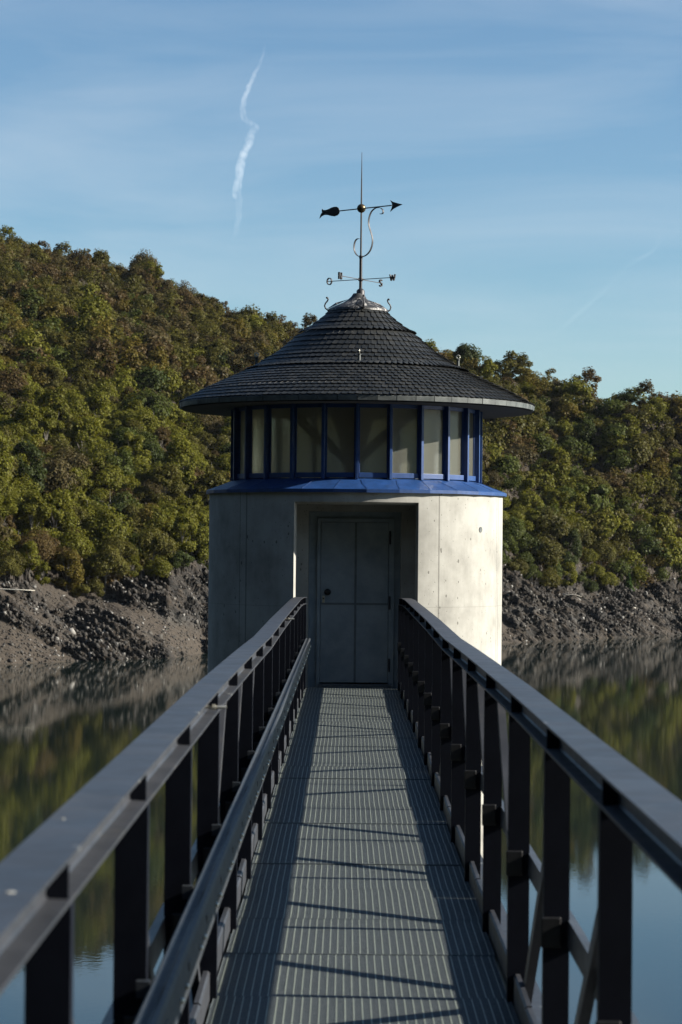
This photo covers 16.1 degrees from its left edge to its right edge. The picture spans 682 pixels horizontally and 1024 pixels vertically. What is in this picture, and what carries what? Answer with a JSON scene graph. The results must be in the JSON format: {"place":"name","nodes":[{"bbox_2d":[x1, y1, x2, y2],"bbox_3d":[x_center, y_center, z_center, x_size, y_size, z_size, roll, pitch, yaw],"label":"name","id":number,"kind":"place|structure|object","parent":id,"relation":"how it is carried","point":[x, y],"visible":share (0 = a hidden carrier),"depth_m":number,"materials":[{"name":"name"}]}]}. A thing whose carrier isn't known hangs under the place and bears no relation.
{"place":"outdoors","nodes":[
{"label":"outdoors","id":0,"kind":"place"},
{"bbox_2d":[0,634,681,1023],"bbox_3d":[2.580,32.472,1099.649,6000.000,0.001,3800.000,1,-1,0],"label":"reservoir water","id":1,"kind":"structure","parent":0,"point":[68,730],"depth_m":196.62,"materials":[{"name":"blue liquid"}]},
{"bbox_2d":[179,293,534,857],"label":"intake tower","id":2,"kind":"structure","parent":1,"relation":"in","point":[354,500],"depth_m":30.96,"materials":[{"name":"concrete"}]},
{"bbox_2d":[237,407,244,478],"bbox_3d":[-1.261,-0.905,31.613,0.065,0.940,0.369,1,-1,-22],"label":"window","id":3,"kind":"structure","parent":2,"relation":"in","point":[242,409],"depth_m":31.71,"materials":[{"name":"grey glass"}]},
{"bbox_2d":[249,405,263,477],"bbox_3d":[-1.055,-0.908,31.254,0.065,0.940,0.369,1,-1,-37],"label":"window","id":4,"kind":"structure","parent":2,"relation":"in","point":[257,412],"depth_m":31.29,"materials":[{"name":"grey glass"}]},
{"bbox_2d":[268,404,289,477],"bbox_3d":[-0.764,-0.910,30.958,0.369,0.940,0.065,0,-1,38],"label":"window","id":5,"kind":"structure","parent":2,"relation":"in","point":[279,413],"depth_m":30.97,"materials":[{"name":"grey glass"}]},
{"bbox_2d":[295,403,321,477],"bbox_3d":[-0.403,-0.909,30.747,0.369,0.940,0.065,0,-1,23],"label":"window pane","id":6,"kind":"structure","parent":2,"relation":"in","point":[308,416],"depth_m":30.75,"materials":[{"name":"grey glass"}]},
{"bbox_2d":[326,403,354,477],"bbox_3d":[-0.002,-0.907,30.640,0.369,0.940,0.065,0,-1,8],"label":"window pane","id":7,"kind":"structure","parent":2,"relation":"in","point":[340,417],"depth_m":30.65,"materials":[{"name":"grey glass"}]},
{"bbox_2d":[0,597,681,1023],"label":"footbridge","id":8,"kind":"object","parent":2,"relation":"on","point":[364,885],"visible":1,"depth_m":10.05,"materials":[{"name":"paint"}]},
{"bbox_2d":[134,638,310,1023],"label":"cable tray","id":9,"kind":"object","parent":8,"relation":"attached to","point":[164,994],"visible":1,"depth_m":7.98,"materials":[{"name":"metal"}]},
{"bbox_2d":[320,522,390,682],"bbox_3d":[0.187,1.165,31.154,0.900,2.065,0.084,1,-1,0],"label":"door","id":10,"kind":"structure","parent":2,"relation":"in","point":[354,555],"depth_m":31.15,"materials":[{"name":"metal"}]},
{"bbox_2d":[319,161,402,297],"bbox_3d":[0.258,-3.829,32.257,1.106,1.945,0.919,1,-1,0],"label":"weather vane","id":11,"kind":"object","parent":2,"relation":"on","point":[335,211],"visible":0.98,"depth_m":32.23,"materials":[{"name":"metal"}]},
{"bbox_2d":[358,404,387,477],"bbox_3d":[0.407,-0.903,30.639,0.369,0.940,0.065,1,-1,-7],"label":"window","id":12,"kind":"structure","parent":2,"relation":"in","point":[373,418],"depth_m":30.64,"materials":[{"name":"grey glass"}]},
{"bbox_2d":[392,404,418,478],"bbox_3d":[0.812,-0.897,30.747,0.369,0.940,0.065,1,-1,-22],"label":"window","id":13,"kind":"structure","parent":2,"relation":"in","point":[405,417],"depth_m":30.75,"materials":[{"name":"grey glass"}]},
{"bbox_2d":[424,405,444,478],"bbox_3d":[1.171,-0.891,30.953,0.369,0.940,0.065,1,-1,-37],"label":"window","id":14,"kind":"structure","parent":2,"relation":"in","point":[433,415],"depth_m":30.97,"materials":[{"name":"grey glass"}]},
{"bbox_2d":[450,407,463,479],"bbox_3d":[1.465,-0.884,31.245,0.065,0.940,0.369,0,-1,38],"label":"window","id":15,"kind":"structure","parent":2,"relation":"in","point":[456,414],"depth_m":31.29,"materials":[{"name":"grey glass"}]},
{"bbox_2d":[462,409,475,480],"bbox_3d":[1.671,-0.877,31.605,0.065,0.940,0.369,0,-1,23],"label":"window","id":16,"kind":"structure","parent":2,"relation":"in","point":[471,412],"depth_m":31.71,"materials":[{"name":"grey glass"}]},
{"bbox_2d":[0,275,681,663],"bbox_3d":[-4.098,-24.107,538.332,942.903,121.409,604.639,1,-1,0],"label":"hillside","id":17,"kind":"structure","parent":0,"point":[510,577],"depth_m":392.34,"materials":[{"name":"grey stone"}]},
{"bbox_2d":[0,430,14,480],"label":"leafy tree","id":18,"kind":"object","parent":17,"relation":"on","point":[5,465],"visible":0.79,"depth_m":389.26,"materials":[{"name":"green plant"}]},
{"bbox_2d":[0,493,17,533],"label":"leafy tree","id":19,"kind":"object","parent":17,"relation":"on","point":[8,508],"visible":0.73,"depth_m":372.27,"materials":[{"name":"green plant"}]},
{"bbox_2d":[0,469,17,498],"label":"leafy tree","id":20,"kind":"object","parent":17,"relation":"on","point":[5,488],"visible":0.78,"depth_m":385.27,"materials":[{"name":"green plant"}]},
{"bbox_2d":[0,556,24,581],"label":"leafy tree","id":21,"kind":"object","parent":17,"relation":"on","point":[8,566],"visible":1,"depth_m":356.51,"materials":[{"name":"green plant"}]},
{"bbox_2d":[0,366,28,398],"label":"leafy tree","id":22,"kind":"object","parent":17,"relation":"on","point":[11,383],"visible":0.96,"depth_m":455.33,"materials":[{"name":"brown plant"}]},
{"bbox_2d":[0,549,28,575],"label":"leafy tree","id":23,"kind":"object","parent":17,"relation":"on","point":[15,554],"visible":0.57,"depth_m":361.87,"materials":[{"name":"green plant"}]},
{"bbox_2d":[0,392,32,420],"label":"leafy tree","id":24,"kind":"object","parent":17,"relation":"on","point":[13,405],"visible":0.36,"depth_m":437.95,"materials":[{"name":"green plant"}]},
{"bbox_2d":[1,492,34,526],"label":"leafy tree","id":25,"kind":"object","parent":17,"relation":"on","point":[18,501],"visible":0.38,"depth_m":383.50,"materials":[{"name":"green plant"}]},
{"bbox_2d":[9,473,40,498],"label":"leafy tree","id":26,"kind":"object","parent":17,"relation":"on","point":[22,490],"visible":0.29,"depth_m":393.56,"materials":[{"name":"green plant"}]},
{"bbox_2d":[9,401,45,441],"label":"leafy tree","id":27,"kind":"object","parent":17,"relation":"on","point":[25,413],"visible":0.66,"depth_m":427.83,"materials":[{"name":"green plant"}]},
{"bbox_2d":[12,440,47,494],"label":"leafy tree","id":28,"kind":"object","parent":17,"relation":"on","point":[32,452],"visible":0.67,"depth_m":398.57,"materials":[{"name":"green plant"}]},
{"bbox_2d":[19,541,40,575],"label":"leafy tree","id":29,"kind":"object","parent":17,"relation":"on","point":[29,547],"visible":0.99,"depth_m":363.48,"materials":[{"name":"green plant"}]},
{"bbox_2d":[16,385,46,406],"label":"leafy tree","id":30,"kind":"object","parent":17,"relation":"on","point":[38,397],"visible":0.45,"depth_m":452.73,"materials":[{"name":"green plant"}]},
{"bbox_2d":[10,534,55,563],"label":"leafy tree","id":31,"kind":"object","parent":17,"relation":"on","point":[45,548],"visible":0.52,"depth_m":368.93,"materials":[{"name":"brown plant"}]},
{"bbox_2d":[16,490,50,539],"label":"leafy tree","id":32,"kind":"object","parent":17,"relation":"on","point":[31,503],"visible":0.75,"depth_m":383.18,"materials":[{"name":"green plant"}]},
{"bbox_2d":[20,361,53,385],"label":"leafy tree","id":33,"kind":"object","parent":17,"relation":"on","point":[38,373],"visible":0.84,"depth_m":483.33,"materials":[{"name":"green plant"}]},
{"bbox_2d":[34,560,50,586],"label":"leafy tree","id":34,"kind":"object","parent":17,"relation":"on","point":[43,566],"visible":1,"depth_m":366.21,"materials":[{"name":"green plant"}]},
{"bbox_2d":[33,407,63,443],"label":"leafy tree","id":35,"kind":"object","parent":17,"relation":"on","point":[50,422],"visible":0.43,"depth_m":431.45,"materials":[{"name":"green plant"}]},
{"bbox_2d":[40,365,65,389],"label":"leafy tree","id":36,"kind":"object","parent":17,"relation":"on","point":[56,381],"visible":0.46,"depth_m":483.26,"materials":[{"name":"green plant"}]},
{"bbox_2d":[31,457,83,495],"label":"leafy tree","id":37,"kind":"object","parent":17,"relation":"on","point":[58,475],"visible":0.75,"depth_m":400.86,"materials":[{"name":"green plant"}]},
{"bbox_2d":[37,487,79,538],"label":"leafy tree","id":38,"kind":"object","parent":17,"relation":"on","point":[54,502],"visible":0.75,"depth_m":387.58,"materials":[{"name":"green plant"}]},
{"bbox_2d":[40,433,76,455],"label":"leafy tree","id":39,"kind":"object","parent":17,"relation":"on","point":[56,445],"visible":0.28,"depth_m":424.27,"materials":[{"name":"green plant"}]},
{"bbox_2d":[39,385,78,430],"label":"leafy tree","id":40,"kind":"object","parent":17,"relation":"on","point":[58,394],"visible":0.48,"depth_m":451.46,"materials":[{"name":"green plant"}]},
{"bbox_2d":[49,549,84,591],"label":"leafy tree","id":41,"kind":"object","parent":17,"relation":"on","point":[68,559],"visible":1,"depth_m":370.73,"materials":[{"name":"green plant"}]},
{"bbox_2d":[44,499,89,528],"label":"leafy tree","id":42,"kind":"object","parent":17,"relation":"on","point":[78,512],"visible":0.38,"depth_m":392.48,"materials":[{"name":"green plant"}]},
{"bbox_2d":[47,385,92,417],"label":"leafy tree","id":43,"kind":"object","parent":17,"relation":"on","point":[77,404],"visible":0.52,"depth_m":458.09,"materials":[{"name":"green plant"}]},
{"bbox_2d":[54,469,92,507],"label":"leafy tree","id":44,"kind":"object","parent":17,"relation":"on","point":[79,497],"visible":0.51,"depth_m":402.09,"materials":[{"name":"green plant"}]},
{"bbox_2d":[54,523,95,557],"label":"leafy tree","id":45,"kind":"object","parent":17,"relation":"on","point":[78,542],"visible":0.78,"depth_m":380.63,"materials":[{"name":"green plant"}]},
{"bbox_2d":[50,447,99,477],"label":"leafy tree","id":46,"kind":"object","parent":17,"relation":"on","point":[72,457],"visible":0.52,"depth_m":414.63,"materials":[{"name":"green plant"}]},
{"bbox_2d":[64,413,107,458],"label":"leafy tree","id":47,"kind":"object","parent":17,"relation":"on","point":[82,432],"visible":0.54,"depth_m":433.50,"materials":[{"name":"green plant"}]},
{"bbox_2d":[70,577,104,596],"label":"leafy tree","id":48,"kind":"object","parent":17,"relation":"on","point":[92,584],"visible":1,"depth_m":373.33,"materials":[{"name":"green plant"}]},
{"bbox_2d":[79,526,104,559],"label":"leafy tree","id":49,"kind":"object","parent":17,"relation":"on","point":[97,544],"visible":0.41,"depth_m":386.35,"materials":[{"name":"green plant"}]},
{"bbox_2d":[76,439,118,479],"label":"leafy tree","id":50,"kind":"object","parent":17,"relation":"on","point":[95,454],"visible":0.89,"depth_m":417.50,"materials":[{"name":"green plant"}]},
{"bbox_2d":[84,390,115,425],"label":"leafy tree","id":51,"kind":"object","parent":17,"relation":"on","point":[100,404],"visible":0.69,"depth_m":459.69,"materials":[{"name":"green plant"}]},
{"bbox_2d":[79,377,121,399],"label":"leafy tree","id":52,"kind":"object","parent":17,"relation":"on","point":[106,387],"visible":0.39,"depth_m":481.79,"materials":[{"name":"green plant"}]},
{"bbox_2d":[79,502,133,542],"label":"leafy tree","id":53,"kind":"object","parent":17,"relation":"on","point":[105,525],"visible":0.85,"depth_m":388.02,"materials":[{"name":"green plant"}]},
{"bbox_2d":[82,544,130,591],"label":"leafy tree","id":54,"kind":"object","parent":17,"relation":"on","point":[107,562],"visible":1,"depth_m":375.11,"materials":[{"name":"green plant"}]},
{"bbox_2d":[87,465,132,492],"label":"leafy tree","id":55,"kind":"object","parent":17,"relation":"on","point":[112,479],"visible":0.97,"depth_m":414.81,"materials":[{"name":"green plant"}]},
{"bbox_2d":[89,491,138,509],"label":"leafy tree","id":56,"kind":"object","parent":17,"relation":"on","point":[121,498],"visible":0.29,"depth_m":405.82,"materials":[{"name":"green plant"}]},
{"bbox_2d":[98,448,135,477],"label":"leafy tree","id":57,"kind":"object","parent":17,"relation":"on","point":[123,462],"visible":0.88,"depth_m":420.63,"materials":[{"name":"green plant"}]},
{"bbox_2d":[103,536,138,557],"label":"leafy tree","id":58,"kind":"object","parent":17,"relation":"on","point":[122,546],"visible":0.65,"depth_m":384.85,"materials":[{"name":"green plant"}]},
{"bbox_2d":[103,427,142,453],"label":"leafy tree","id":59,"kind":"object","parent":17,"relation":"on","point":[117,438],"visible":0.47,"depth_m":449.30,"materials":[{"name":"green plant"}]},
{"bbox_2d":[109,409,143,427],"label":"leafy tree","id":60,"kind":"object","parent":17,"relation":"on","point":[121,416],"visible":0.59,"depth_m":460.17,"materials":[{"name":"green plant"}]},
{"bbox_2d":[112,431,150,464],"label":"leafy tree","id":61,"kind":"object","parent":17,"relation":"on","point":[139,453],"visible":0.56,"depth_m":438.63,"materials":[{"name":"green plant"}]},
{"bbox_2d":[120,503,142,536],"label":"leafy tree","id":62,"kind":"object","parent":17,"relation":"on","point":[133,508],"visible":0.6,"depth_m":398.47,"materials":[{"name":"green plant"}]},
{"bbox_2d":[125,554,142,578],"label":"leafy tree","id":63,"kind":"object","parent":17,"relation":"on","point":[134,571],"visible":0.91,"depth_m":382.94,"materials":[{"name":"green plant"}]},
{"bbox_2d":[119,431,159,451],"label":"leafy tree","id":64,"kind":"object","parent":17,"relation":"on","point":[147,440],"visible":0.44,"depth_m":447.82,"materials":[{"name":"green plant"}]},
{"bbox_2d":[117,443,165,466],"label":"leafy tree","id":65,"kind":"object","parent":17,"relation":"on","point":[157,454],"visible":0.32,"depth_m":443.91,"materials":[{"name":"green plant"}]},
{"bbox_2d":[131,485,154,503],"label":"leafy tree","id":66,"kind":"object","parent":17,"relation":"on","point":[141,494],"visible":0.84,"depth_m":415.82,"materials":[{"name":"green plant"}]},
{"bbox_2d":[128,405,162,433],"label":"leafy tree","id":67,"kind":"object","parent":17,"relation":"on","point":[151,421],"visible":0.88,"depth_m":459.25,"materials":[{"name":"green plant"}]},
{"bbox_2d":[122,387,173,420],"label":"leafy tree","id":68,"kind":"object","parent":17,"relation":"on","point":[153,402],"visible":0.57,"depth_m":468.77,"materials":[{"name":"green plant"}]},
{"bbox_2d":[127,502,169,528],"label":"leafy tree","id":69,"kind":"object","parent":17,"relation":"on","point":[145,512],"visible":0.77,"depth_m":399.35,"materials":[{"name":"green plant"}]},
{"bbox_2d":[132,523,178,560],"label":"leafy tree","id":70,"kind":"object","parent":17,"relation":"on","point":[163,546],"visible":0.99,"depth_m":389.02,"materials":[{"name":"green plant"}]},
{"bbox_2d":[138,504,173,531],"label":"leafy tree","id":71,"kind":"object","parent":17,"relation":"on","point":[159,520],"visible":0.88,"depth_m":399.45,"materials":[{"name":"green plant"}]},
{"bbox_2d":[143,555,172,580],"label":"leafy tree","id":72,"kind":"object","parent":17,"relation":"on","point":[158,567],"visible":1,"depth_m":385.29,"materials":[{"name":"green plant"}]},
{"bbox_2d":[150,425,172,453],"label":"leafy tree","id":73,"kind":"object","parent":17,"relation":"on","point":[161,433],"visible":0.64,"depth_m":451.73,"materials":[{"name":"brown plant"}]},
{"bbox_2d":[148,463,185,505],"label":"leafy tree","id":74,"kind":"object","parent":17,"relation":"on","point":[164,475],"visible":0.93,"depth_m":414.26,"materials":[{"name":"green plant"}]},
{"bbox_2d":[160,551,194,569],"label":"leafy tree","id":75,"kind":"object","parent":17,"relation":"on","point":[178,559],"visible":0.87,"depth_m":391.51,"materials":[{"name":"green plant"}]},
{"bbox_2d":[158,500,198,530],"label":"leafy tree","id":76,"kind":"object","parent":17,"relation":"on","point":[172,511],"visible":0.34,"depth_m":406.49,"materials":[{"name":"green plant"}]},
{"bbox_2d":[166,403,190,427],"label":"leafy tree","id":77,"kind":"object","parent":17,"relation":"on","point":[176,413],"visible":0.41,"depth_m":470.99,"materials":[{"name":"green plant"}]},
{"bbox_2d":[160,435,198,488],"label":"leafy tree","id":78,"kind":"object","parent":17,"relation":"on","point":[178,447],"visible":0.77,"depth_m":426.66,"materials":[{"name":"green plant"}]},
{"bbox_2d":[169,512,197,552],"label":"leafy tree","id":79,"kind":"object","parent":17,"relation":"on","point":[180,524],"visible":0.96,"depth_m":396.43,"materials":[{"name":"green plant"}]},
{"bbox_2d":[169,526,208,561],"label":"leafy tree","id":80,"kind":"object","parent":17,"relation":"on","point":[200,536],"visible":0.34,"depth_m":401.59,"materials":[{"name":"green plant"}]},
{"bbox_2d":[176,493,203,513],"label":"leafy tree","id":81,"kind":"object","parent":17,"relation":"on","point":[191,502],"visible":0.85,"depth_m":421.24,"materials":[{"name":"green plant"}]},
{"bbox_2d":[175,414,207,435],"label":"leafy tree","id":82,"kind":"object","parent":17,"relation":"on","point":[189,421],"visible":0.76,"depth_m":471.24,"materials":[{"name":"green plant"}]},
{"bbox_2d":[194,430,215,460],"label":"leafy tree","id":83,"kind":"object","parent":17,"relation":"on","point":[207,438],"visible":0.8,"depth_m":463.56,"materials":[{"name":"green plant"}]},
{"bbox_2d":[188,413,223,445],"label":"leafy tree","id":84,"kind":"object","parent":17,"relation":"on","point":[216,427],"visible":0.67,"depth_m":472.11,"materials":[{"name":"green plant"}]},
{"bbox_2d":[193,469,229,512],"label":"leafy tree","id":85,"kind":"object","parent":17,"relation":"on","point":[213,479],"visible":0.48,"depth_m":424.69,"materials":[{"name":"green plant"}]},
{"bbox_2d":[0,224,681,583],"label":"wood","id":86,"kind":"object","parent":17,"relation":"on","point":[49,291],"visible":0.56,"depth_m":522.63,"materials":[{"name":"green plant"}]},
{"bbox_2d":[0,550,681,662],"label":"loose stones","id":87,"kind":"object","parent":17,"relation":"on","point":[69,621],"visible":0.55,"depth_m":372.50,"materials":[{"name":"grey stone"}]},
{"bbox_2d":[2,279,681,588],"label":"undergrowth","id":88,"kind":"object","parent":17,"relation":"on","point":[517,489],"visible":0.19,"depth_m":495.81,"materials":[{"name":"green plant"}]},
{"bbox_2d":[496,473,522,496],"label":"leafy tree","id":89,"kind":"object","parent":17,"relation":"on","point":[510,484],"visible":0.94,"depth_m":483.52,"materials":[{"name":"green plant"}]},
{"bbox_2d":[502,534,518,552],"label":"leafy tree","id":90,"kind":"object","parent":17,"relation":"on","point":[507,542],"visible":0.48,"depth_m":457.76,"materials":[{"name":"green plant"}]},
{"bbox_2d":[502,516,525,547],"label":"leafy tree","id":91,"kind":"object","parent":17,"relation":"on","point":[514,528],"visible":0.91,"depth_m":462.68,"materials":[{"name":"green plant"}]},
{"bbox_2d":[511,532,544,552],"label":"leafy tree","id":92,"kind":"object","parent":17,"relation":"on","point":[523,543],"visible":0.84,"depth_m":464.23,"materials":[{"name":"green plant"}]},
{"bbox_2d":[517,478,543,510],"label":"leafy tree","id":93,"kind":"object","parent":17,"relation":"on","point":[530,500],"visible":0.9,"depth_m":479.32,"materials":[{"name":"green plant"}]},
{"bbox_2d":[524,508,544,536],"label":"leafy tree","id":94,"kind":"object","parent":17,"relation":"on","point":[531,514],"visible":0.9,"depth_m":472.48,"materials":[{"name":"green plant"}]},
{"bbox_2d":[520,532,566,570],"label":"leafy tree","id":95,"kind":"object","parent":17,"relation":"on","point":[548,552],"visible":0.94,"depth_m":463.76,"materials":[{"name":"green plant"}]},
{"bbox_2d":[537,566,562,589],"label":"leafy tree","id":96,"kind":"object","parent":17,"relation":"on","point":[547,578],"visible":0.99,"depth_m":463.96,"materials":[{"name":"green plant"}]},
{"bbox_2d":[527,505,576,543],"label":"leafy tree","id":97,"kind":"object","parent":17,"relation":"on","point":[552,526],"visible":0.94,"depth_m":471.91,"materials":[{"name":"green plant"}]},
{"bbox_2d":[560,561,577,589],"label":"leafy tree","id":98,"kind":"object","parent":17,"relation":"on","point":[569,567],"visible":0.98,"depth_m":469.20,"materials":[{"name":"green plant"}]},
{"bbox_2d":[558,527,582,558],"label":"leafy tree","id":99,"kind":"object","parent":17,"relation":"on","point":[573,536],"visible":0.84,"depth_m":474.91,"materials":[{"name":"green plant"}]},
{"bbox_2d":[558,522,596,548],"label":"leafy tree","id":100,"kind":"object","parent":17,"relation":"on","point":[585,539],"visible":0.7,"depth_m":477.93,"materials":[{"name":"green plant"}]},
{"bbox_2d":[591,539,617,565],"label":"leafy tree","id":101,"kind":"object","parent":17,"relation":"on","point":[604,552],"visible":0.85,"depth_m":485.11,"materials":[{"name":"green plant"}]},
{"bbox_2d":[597,571,619,592],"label":"leafy tree","id":102,"kind":"object","parent":17,"relation":"on","point":[608,577],"visible":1,"depth_m":480.84,"materials":[{"name":"green plant"}]},
{"bbox_2d":[0,0,681,404],"label":"sky","id":103,"kind":"structure","parent":0,"point":[530,150],"materials":[{"name":"blue"}]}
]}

